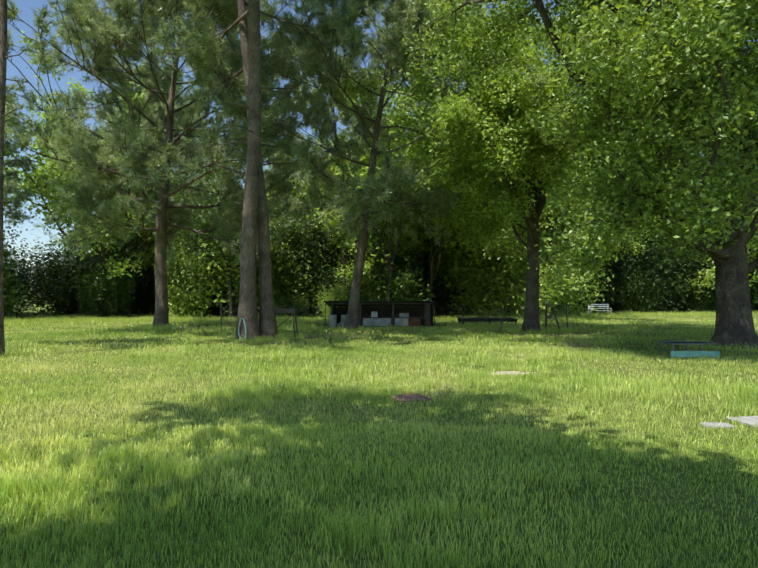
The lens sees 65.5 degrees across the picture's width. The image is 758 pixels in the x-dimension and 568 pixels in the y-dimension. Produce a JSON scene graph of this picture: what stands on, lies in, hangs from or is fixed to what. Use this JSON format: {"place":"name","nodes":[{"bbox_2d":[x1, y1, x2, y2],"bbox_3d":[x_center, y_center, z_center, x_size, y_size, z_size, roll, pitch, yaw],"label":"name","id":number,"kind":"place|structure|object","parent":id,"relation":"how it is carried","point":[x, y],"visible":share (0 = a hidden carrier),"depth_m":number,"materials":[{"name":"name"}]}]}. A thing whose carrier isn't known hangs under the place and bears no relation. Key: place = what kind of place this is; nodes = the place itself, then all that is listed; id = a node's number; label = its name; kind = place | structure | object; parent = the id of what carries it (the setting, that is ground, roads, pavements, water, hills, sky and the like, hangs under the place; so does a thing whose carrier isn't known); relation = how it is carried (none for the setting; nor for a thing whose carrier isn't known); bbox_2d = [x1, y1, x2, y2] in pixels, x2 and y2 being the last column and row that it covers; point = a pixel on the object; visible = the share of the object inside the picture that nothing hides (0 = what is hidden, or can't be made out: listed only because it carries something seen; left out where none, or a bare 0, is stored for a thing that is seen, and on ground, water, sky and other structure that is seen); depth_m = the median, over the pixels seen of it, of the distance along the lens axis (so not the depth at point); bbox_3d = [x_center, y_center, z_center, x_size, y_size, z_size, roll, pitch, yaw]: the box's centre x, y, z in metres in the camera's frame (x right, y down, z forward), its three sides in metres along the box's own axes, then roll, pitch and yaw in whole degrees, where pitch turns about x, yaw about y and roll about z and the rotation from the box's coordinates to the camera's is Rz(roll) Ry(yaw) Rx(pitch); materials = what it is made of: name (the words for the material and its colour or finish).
{"place":"outdoors","nodes":[
{"label":"outdoors","id":0,"kind":"place"},
{"bbox_2d":[0,295,757,567],"bbox_3d":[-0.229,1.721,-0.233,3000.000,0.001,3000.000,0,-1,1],"label":"lawn","id":1,"kind":"structure","parent":0,"point":[742,521],"depth_m":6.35,"materials":[{"name":"green plant"}]},
{"bbox_2d":[3,232,26,319],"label":"forest shrub","id":2,"kind":"object","parent":1,"relation":"on","point":[8,293],"visible":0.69,"depth_m":38.70,"materials":[{"name":"green plant"}]},
{"bbox_2d":[3,140,27,225],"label":"forest tree","id":3,"kind":"object","parent":1,"relation":"on","point":[8,207],"visible":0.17,"depth_m":44.34,"materials":[{"name":"green plant"}]},
{"bbox_2d":[3,82,38,226],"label":"tree","id":4,"kind":"object","parent":1,"relation":"on","point":[18,199],"visible":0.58,"depth_m":39.09,"materials":[{"name":"green plant"}]},
{"bbox_2d":[0,0,44,357],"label":"pine","id":5,"kind":"object","parent":1,"relation":"on","point":[3,36],"visible":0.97,"depth_m":16.22,"materials":[{"name":"brown plant"}]},
{"bbox_2d":[3,207,47,271],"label":"tree","id":6,"kind":"object","parent":1,"relation":"on","point":[10,234],"visible":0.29,"depth_m":52.77,"materials":[{"name":"green plant"}]},
{"bbox_2d":[3,243,79,318],"bbox_3d":[-27.901,-0.205,42.206,13.094,5.496,13.571,-1,-1,37],"label":"bush","id":7,"kind":"object","parent":1,"relation":"on","point":[26,282],"visible":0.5,"depth_m":42.18,"materials":[{"name":"green plant"}]},
{"bbox_2d":[5,245,131,314],"bbox_3d":[-27.971,-0.284,51.391,12.826,5.989,13.292,0,-1,-26],"label":"forest understory","id":8,"kind":"object","parent":1,"relation":"on","point":[45,272],"visible":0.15,"depth_m":50.35,"materials":[{"name":"green plant"}]},
{"bbox_2d":[3,232,154,314],"bbox_3d":[-24.962,-0.728,52.937,15.210,6.959,14.676,1,-1,-27],"label":"forest understory","id":9,"kind":"object","parent":1,"relation":"on","point":[66,260],"visible":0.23,"depth_m":49.50,"materials":[{"name":"green plant"}]},
{"bbox_2d":[3,30,167,316],"bbox_3d":[-23.039,-7.490,44.644,13.580,20.253,15.157,1,-1,-29],"label":"forest tree","id":10,"kind":"object","parent":1,"relation":"on","point":[41,188],"visible":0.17,"depth_m":42.61,"materials":[{"name":"green plant"}]},
{"bbox_2d":[74,264,135,316],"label":"forest shrub","id":11,"kind":"object","parent":1,"relation":"on","point":[113,294],"visible":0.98,"depth_m":43.35,"materials":[{"name":"green plant"}]},
{"bbox_2d":[67,224,189,312],"bbox_3d":[-22.991,-1.950,54.738,10.640,9.544,11.027,0,-1,-25],"label":"forest understory","id":12,"kind":"object","parent":1,"relation":"on","point":[129,252],"visible":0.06,"depth_m":52.03,"materials":[{"name":"green plant"}]},
{"bbox_2d":[87,239,196,313],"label":"forest understory","id":13,"kind":"object","parent":1,"relation":"on","point":[147,285],"visible":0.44,"depth_m":51.02,"materials":[{"name":"green plant"}]},
{"bbox_2d":[88,58,221,258],"bbox_3d":[-17.186,-7.213,44.952,10.176,19.673,10.160,-1,-1,42],"label":"tree","id":14,"kind":"object","parent":1,"relation":"on","point":[142,72],"visible":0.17,"depth_m":43.79,"materials":[{"name":"green plant"}]},
{"bbox_2d":[101,161,210,313],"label":"forest tree","id":15,"kind":"object","parent":1,"relation":"on","point":[146,236],"visible":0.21,"depth_m":50.68,"materials":[{"name":"green plant"}]},
{"bbox_2d":[4,0,318,326],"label":"pine","id":16,"kind":"object","parent":1,"relation":"on","point":[107,33],"visible":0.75,"depth_m":26.68,"materials":[{"name":"green plant"}]},
{"bbox_2d":[124,65,220,252],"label":"forest tree","id":17,"kind":"object","parent":1,"relation":"on","point":[182,87],"visible":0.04,"depth_m":51.20,"materials":[{"name":"green plant"}]},
{"bbox_2d":[154,228,226,317],"bbox_3d":[-14.020,-0.706,43.346,4.771,6.776,5.372,0,-1,-25],"label":"forest shrub","id":18,"kind":"object","parent":1,"relation":"on","point":[184,298],"visible":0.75,"depth_m":41.79,"materials":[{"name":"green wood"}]},
{"bbox_2d":[144,288,237,312],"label":"bush","id":19,"kind":"object","parent":1,"relation":"on","point":[171,301],"depth_m":50.42,"materials":[{"name":"green plant"}]},
{"bbox_2d":[173,167,232,253],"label":"forest tree","id":20,"kind":"object","parent":1,"relation":"on","point":[194,226],"visible":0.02,"depth_m":60.49,"materials":[{"name":"green plant"}]},
{"bbox_2d":[144,0,300,341],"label":"twin pine","id":21,"kind":"object","parent":1,"relation":"on","point":[247,308],"visible":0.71,"depth_m":21.20,"materials":[{"name":"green plant"}]},
{"bbox_2d":[153,240,298,316],"bbox_3d":[-11.725,-0.490,46.865,10.787,6.251,11.180,0,-1,-5],"label":"forest understory","id":22,"kind":"object","parent":1,"relation":"on","point":[216,310],"visible":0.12,"depth_m":44.36,"materials":[{"name":"green plant"}]},
{"bbox_2d":[115,0,364,338],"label":"twin pine","id":23,"kind":"object","parent":1,"relation":"on","point":[224,88],"visible":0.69,"depth_m":22.39,"materials":[{"name":"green plant"}]},
{"bbox_2d":[148,141,332,317],"bbox_3d":[-8.778,-3.825,42.860,10.718,12.782,13.194,-1,-1,44],"label":"forest tree","id":24,"kind":"object","parent":1,"relation":"on","point":[201,223],"visible":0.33,"depth_m":41.76,"materials":[{"name":"green plant"}]},
{"bbox_2d":[238,317,246,340],"bbox_3d":[-4.867,1.608,21.080,0.295,0.855,0.163,0,-1,1],"label":"garden hose coil","id":25,"kind":"object","parent":1,"relation":"on","point":[244,326],"visible":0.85,"depth_m":21.01,"materials":[{"name":"rubber"}]},
{"bbox_2d":[185,208,354,315],"bbox_3d":[-8.259,-1.447,45.303,12.688,8.385,7.421,1,-1,-40],"label":"forest shrub","id":26,"kind":"object","parent":1,"relation":"on","point":[237,280],"visible":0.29,"depth_m":43.82,"materials":[{"name":"green plant"}]},
{"bbox_2d":[220,302,325,330],"bbox_3d":[-5.652,1.626,29.964,5.981,1.447,1.775,1,-1,-41],"label":"wire fence","id":27,"kind":"object","parent":1,"relation":"on","point":[221,310],"visible":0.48,"depth_m":27.90,"materials":[{"name":"grey metal"}]},
{"bbox_2d":[274,308,298,338],"bbox_3d":[-3.661,1.577,22.739,1.045,1.260,0.750,0,-1,1],"label":"table","id":28,"kind":"object","parent":1,"relation":"on","point":[286,310],"visible":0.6,"depth_m":22.46,"materials":[{"name":"grey wood"}]},
{"bbox_2d":[264,149,311,251],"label":"forest tree","id":29,"kind":"object","parent":1,"relation":"on","point":[272,168],"visible":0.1,"depth_m":54.56,"materials":[{"name":"green plant"}]},
{"bbox_2d":[273,294,310,317],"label":"forest shrub","id":30,"kind":"object","parent":1,"relation":"on","point":[285,303],"visible":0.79,"depth_m":42.09,"materials":[{"name":"green plant"}]},
{"bbox_2d":[263,133,348,239],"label":"forest tree","id":31,"kind":"object","parent":1,"relation":"on","point":[294,192],"visible":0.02,"depth_m":54.40,"materials":[{"name":"green plant"}]},
{"bbox_2d":[259,221,352,314],"bbox_3d":[-6.495,-1.143,50.855,12.657,7.741,12.212,1,-1,-37],"label":"forest understory","id":32,"kind":"object","parent":1,"relation":"on","point":[274,240],"visible":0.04,"depth_m":46.45,"materials":[{"name":"green plant"}]},
{"bbox_2d":[256,180,374,314],"bbox_3d":[-6.590,-2.825,48.634,11.870,11.127,11.453,1,-1,-31],"label":"forest understory","id":33,"kind":"object","parent":1,"relation":"on","point":[322,246],"visible":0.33,"depth_m":45.72,"materials":[{"name":"green plant"}]},
{"bbox_2d":[302,335,353,336],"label":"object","id":34,"kind":"object","parent":1,"relation":"on","point":[323,336],"visible":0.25,"depth_m":23.88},
{"bbox_2d":[313,280,350,318],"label":"forest shrub","id":35,"kind":"object","parent":1,"relation":"on","point":[333,297],"visible":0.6,"depth_m":40.91,"materials":[{"name":"green plant"}]},
{"bbox_2d":[274,46,390,299],"bbox_3d":[-3.043,-7.326,41.361,9.309,19.756,9.897,0,-1,-14],"label":"forest tree","id":36,"kind":"object","parent":1,"relation":"on","point":[295,208],"visible":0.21,"depth_m":40.16,"materials":[{"name":"green plant"}]},
{"bbox_2d":[317,259,373,307],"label":"forest shrub","id":37,"kind":"object","parent":1,"relation":"on","point":[340,282],"visible":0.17,"depth_m":43.87,"materials":[{"name":"green plant"}]},
{"bbox_2d":[321,195,373,264],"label":"forest tree","id":38,"kind":"object","parent":1,"relation":"on","point":[357,240],"depth_m":49.32,"materials":[{"name":"green plant"}]},
{"bbox_2d":[272,250,454,316],"bbox_3d":[-2.301,-0.006,46.484,12.470,5.240,12.924,1,-1,-34],"label":"forest understory","id":39,"kind":"object","parent":1,"relation":"on","point":[315,287],"visible":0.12,"depth_m":44.48,"materials":[{"name":"green plant"}]},
{"bbox_2d":[295,82,436,300],"bbox_3d":[0.981,-6.630,41.935,13.781,18.414,12.347,0,-1,-23],"label":"forest tree","id":40,"kind":"object","parent":1,"relation":"on","point":[389,260],"visible":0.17,"depth_m":39.21,"materials":[{"name":"green plant"}]},
{"bbox_2d":[341,216,409,269],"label":"forest tree","id":41,"kind":"object","parent":1,"relation":"on","point":[374,239],"visible":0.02,"depth_m":49.78,"materials":[{"name":"green plant"}]},
{"bbox_2d":[323,301,437,326],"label":"shed","id":42,"kind":"structure","parent":1,"relation":"on","point":[396,313],"depth_m":31.65,"materials":[{"name":"brown wood"}]},
{"bbox_2d":[4,309,757,351],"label":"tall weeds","id":43,"kind":"object","parent":1,"relation":"on","point":[289,337],"visible":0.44,"depth_m":35.34,"materials":[{"name":"green plant"}]},
{"bbox_2d":[219,0,550,331],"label":"leaning pine","id":44,"kind":"object","parent":1,"relation":"on","point":[398,185],"visible":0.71,"depth_m":25.84,"materials":[{"name":"green plant"}]},
{"bbox_2d":[353,244,433,314],"bbox_3d":[0.893,-0.046,42.959,5.685,5.400,8.606,0,-1,-2],"label":"forest shrub","id":45,"kind":"object","parent":1,"relation":"on","point":[372,284],"visible":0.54,"depth_m":40.75,"materials":[{"name":"green plant"}]},
{"bbox_2d":[328,188,468,291],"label":"forest tree","id":46,"kind":"object","parent":1,"relation":"on","point":[391,239],"visible":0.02,"depth_m":49.35,"materials":[{"name":"green plant"}]},
{"bbox_2d":[330,11,471,275],"bbox_3d":[2.654,-10.231,46.189,12.925,25.800,12.157,0,-1,17],"label":"tree","id":47,"kind":"object","parent":1,"relation":"on","point":[372,61],"visible":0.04,"depth_m":44.80,"materials":[{"name":"green plant"}]},
{"bbox_2d":[335,136,486,300],"bbox_3d":[3.763,-3.978,42.627,10.202,13.136,14.497,-1,-1,39],"label":"forest tree","id":48,"kind":"object","parent":1,"relation":"on","point":[439,255],"visible":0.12,"depth_m":41.82,"materials":[{"name":"green plant"}]},
{"bbox_2d":[390,394,431,402],"bbox_3d":[0.512,1.875,9.704,0.560,0.038,0.540,0,-1,-19],"label":"rusty ground lid","id":49,"kind":"object","parent":1,"relation":"on","point":[407,397],"visible":0.77,"depth_m":9.60,"materials":[{"name":"brown metal"}]},
{"bbox_2d":[362,259,465,317],"bbox_3d":[1.677,0.314,44.949,8.944,4.525,9.270,-1,-1,43],"label":"bush","id":50,"kind":"object","parent":1,"relation":"on","point":[434,283],"visible":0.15,"depth_m":43.25,"materials":[{"name":"green plant"}]},
{"bbox_2d":[377,241,455,306],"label":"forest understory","id":51,"kind":"object","parent":1,"relation":"on","point":[424,258],"visible":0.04,"depth_m":51.33,"materials":[{"name":"green plant"}]},
{"bbox_2d":[406,81,454,274],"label":"forest tree","id":52,"kind":"object","parent":1,"relation":"on","point":[409,133],"depth_m":50.54,"materials":[{"name":"green plant"}]},
{"bbox_2d":[107,325,757,358],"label":"ground litter","id":53,"kind":"object","parent":1,"relation":"on","point":[478,332],"visible":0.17,"depth_m":21.45,"materials":[{"name":"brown plant"}]},
{"bbox_2d":[340,99,527,316],"bbox_3d":[6.087,-6.682,42.078,15.557,18.553,19.151,0,-1,-18],"label":"forest tree","id":54,"kind":"object","parent":1,"relation":"on","point":[451,249],"depth_m":43.47,"materials":[{"name":"green plant"}]},
{"bbox_2d":[399,236,483,314],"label":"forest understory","id":55,"kind":"object","parent":1,"relation":"on","point":[439,276],"visible":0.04,"depth_m":49.78,"materials":[{"name":"green plant"}]},
{"bbox_2d":[417,277,471,316],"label":"bush","id":56,"kind":"object","parent":1,"relation":"on","point":[447,301],"visible":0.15,"depth_m":44.58,"materials":[{"name":"green plant"}]},
{"bbox_2d":[433,64,490,308],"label":"forest tree","id":57,"kind":"object","parent":1,"relation":"on","point":[447,101],"depth_m":47.23,"materials":[{"name":"green plant"}]},
{"bbox_2d":[328,0,607,332],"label":"oak","id":58,"kind":"object","parent":1,"relation":"on","point":[489,141],"visible":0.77,"depth_m":24.68,"materials":[{"name":"green plant"}]},
{"bbox_2d":[457,317,517,324],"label":"timber platform","id":59,"kind":"structure","parent":1,"relation":"on","point":[490,319],"depth_m":31.75,"materials":[{"name":"grey wood"}]},
{"bbox_2d":[436,229,565,317],"bbox_3d":[8.424,-1.022,42.958,8.514,7.433,7.561,-1,-1,34],"label":"forest shrub","id":60,"kind":"object","parent":1,"relation":"on","point":[486,294],"visible":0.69,"depth_m":40.76,"materials":[{"name":"green plant"}]},
{"bbox_2d":[434,303,567,328],"bbox_3d":[5.766,1.643,29.078,6.776,1.383,2.390,0,-1,18],"label":"wire fence","id":61,"kind":"object","parent":1,"relation":"on","point":[501,315],"visible":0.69,"depth_m":29.09,"materials":[{"name":"grey metal"}]},
{"bbox_2d":[443,155,577,313],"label":"forest tree","id":62,"kind":"object","parent":1,"relation":"on","point":[468,308],"depth_m":51.38,"materials":[{"name":"green plant"}]},
{"bbox_2d":[486,371,539,375],"bbox_3d":[2.845,1.939,12.799,1.414,0.019,0.656,0,-1,1],"label":"bare sand patch","id":63,"kind":"object","parent":1,"relation":"on","point":[507,372],"visible":0.58,"depth_m":12.86,"materials":[{"name":"beige sand"}]},
{"bbox_2d":[463,149,604,320],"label":"oak tree","id":64,"kind":"object","parent":1,"relation":"on","point":[547,289],"visible":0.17,"depth_m":37.58,"materials":[{"name":"green plant"}]},
{"bbox_2d":[485,152,597,262],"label":"forest tree","id":65,"kind":"object","parent":1,"relation":"on","point":[567,183],"depth_m":45.95,"materials":[{"name":"green plant"}]},
{"bbox_2d":[479,235,617,312],"bbox_3d":[13.923,-2.587,50.800,12.556,11.002,7.344,0,-1,22],"label":"forest shrub","id":66,"kind":"object","parent":1,"relation":"on","point":[592,265],"visible":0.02,"depth_m":48.49,"materials":[{"name":"green plant"}]},
{"bbox_2d":[545,301,560,329],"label":"leaning fence posts","id":67,"kind":"object","parent":1,"relation":"on","point":[546,302],"visible":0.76,"depth_m":26.60,"materials":[{"name":"grey wood"}]},
{"bbox_2d":[512,228,613,316],"bbox_3d":[13.118,-0.906,43.886,7.135,7.221,6.336,0,-1,-9],"label":"forest shrub","id":68,"kind":"object","parent":1,"relation":"on","point":[574,298],"depth_m":43.16,"materials":[{"name":"green plant"}]},
{"bbox_2d":[522,205,623,269],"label":"forest tree","id":69,"kind":"object","parent":1,"relation":"on","point":[594,241],"depth_m":45.72,"materials":[{"name":"green plant"}]},
{"bbox_2d":[393,0,757,349],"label":"oak","id":70,"kind":"object","parent":1,"relation":"on","point":[661,89],"visible":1,"depth_m":15.93,"materials":[{"name":"green plant"}]},
{"bbox_2d":[553,330,604,347],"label":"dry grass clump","id":71,"kind":"object","parent":1,"relation":"on","point":[578,342],"visible":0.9,"depth_m":19.23,"materials":[{"name":"plant"}]},
{"bbox_2d":[563,264,613,309],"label":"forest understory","id":72,"kind":"object","parent":1,"relation":"on","point":[592,298],"visible":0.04,"depth_m":57.06,"materials":[{"name":"green plant"}]},
{"bbox_2d":[588,304,611,315],"bbox_3d":[17.213,2.062,45.978,1.700,1.031,0.548,0,-1,-7],"label":"bench","id":73,"kind":"object","parent":1,"relation":"on","point":[607,308],"visible":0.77,"depth_m":46.12,"materials":[{"name":"paint"}]},
{"bbox_2d":[570,148,631,312],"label":"forest tree","id":74,"kind":"object","parent":1,"relation":"on","point":[596,250],"visible":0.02,"depth_m":54.95,"materials":[{"name":"green plant"}]},
{"bbox_2d":[561,236,671,311],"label":"forest understory","id":75,"kind":"object","parent":1,"relation":"on","point":[615,278],"visible":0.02,"depth_m":53.61,"materials":[{"name":"green plant"}]},
{"bbox_2d":[581,220,654,312],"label":"forest tree","id":76,"kind":"object","parent":1,"relation":"on","point":[621,253],"visible":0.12,"depth_m":51.27,"materials":[{"name":"green plant"}]},
{"bbox_2d":[595,266,670,313],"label":"forest shrub","id":77,"kind":"object","parent":1,"relation":"on","point":[637,289],"visible":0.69,"depth_m":51.40,"materials":[{"name":"green plant"}]},
{"bbox_2d":[573,222,707,312],"bbox_3d":[23.028,-2.851,55.463,14.181,11.426,13.683,0,-1,1],"label":"forest understory","id":78,"kind":"object","parent":1,"relation":"on","point":[617,267],"visible":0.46,"depth_m":51.35,"materials":[{"name":"green plant"}]},
{"bbox_2d":[608,232,711,311],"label":"forest understory","id":79,"kind":"object","parent":1,"relation":"on","point":[665,274],"depth_m":52.39,"materials":[{"name":"green plant"}]},
{"bbox_2d":[641,227,713,309],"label":"forest tree","id":80,"kind":"object","parent":1,"relation":"on","point":[674,276],"visible":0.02,"depth_m":53.86,"materials":[{"name":"green plant"}]},
{"bbox_2d":[612,222,757,313],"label":"forest understory","id":81,"kind":"object","parent":1,"relation":"on","point":[692,274],"visible":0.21,"depth_m":52.69,"materials":[{"name":"green plant"}]},
{"bbox_2d":[658,341,719,356],"bbox_3d":[8.679,1.843,16.587,1.352,0.405,0.958,0,-1,1],"label":"bench","id":82,"kind":"object","parent":1,"relation":"on","point":[686,353],"visible":0.9,"depth_m":16.16,"materials":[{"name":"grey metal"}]},
{"bbox_2d":[671,281,715,311],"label":"forest shrub","id":83,"kind":"object","parent":1,"relation":"on","point":[701,301],"visible":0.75,"depth_m":53.25,"materials":[{"name":"green plant"}]},
{"bbox_2d":[672,137,757,309],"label":"forest tree","id":84,"kind":"object","parent":1,"relation":"on","point":[709,274],"visible":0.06,"depth_m":50.71,"materials":[{"name":"green plant"}]},
{"bbox_2d":[700,422,734,427],"bbox_3d":[4.416,1.860,7.702,0.360,0.062,0.200,0,-1,6],"label":"stepping stone","id":85,"kind":"object","parent":1,"relation":"on","point":[716,425],"visible":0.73,"depth_m":7.67,"materials":[{"name":"stone"}]},
{"bbox_2d":[701,243,757,311],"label":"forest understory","id":86,"kind":"object","parent":1,"relation":"on","point":[756,283],"depth_m":54.78,"materials":[{"name":"green plant"}]},
{"bbox_2d":[727,416,757,427],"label":"stepping stone","id":87,"kind":"object","parent":1,"relation":"on","point":[751,420],"visible":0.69,"depth_m":7.97,"materials":[{"name":"stone"}]},
{"bbox_2d":[3,0,757,292],"label":"sky","id":88,"kind":"structure","parent":0,"point":[27,16],"materials":[{"name":"blue"}]}
]}

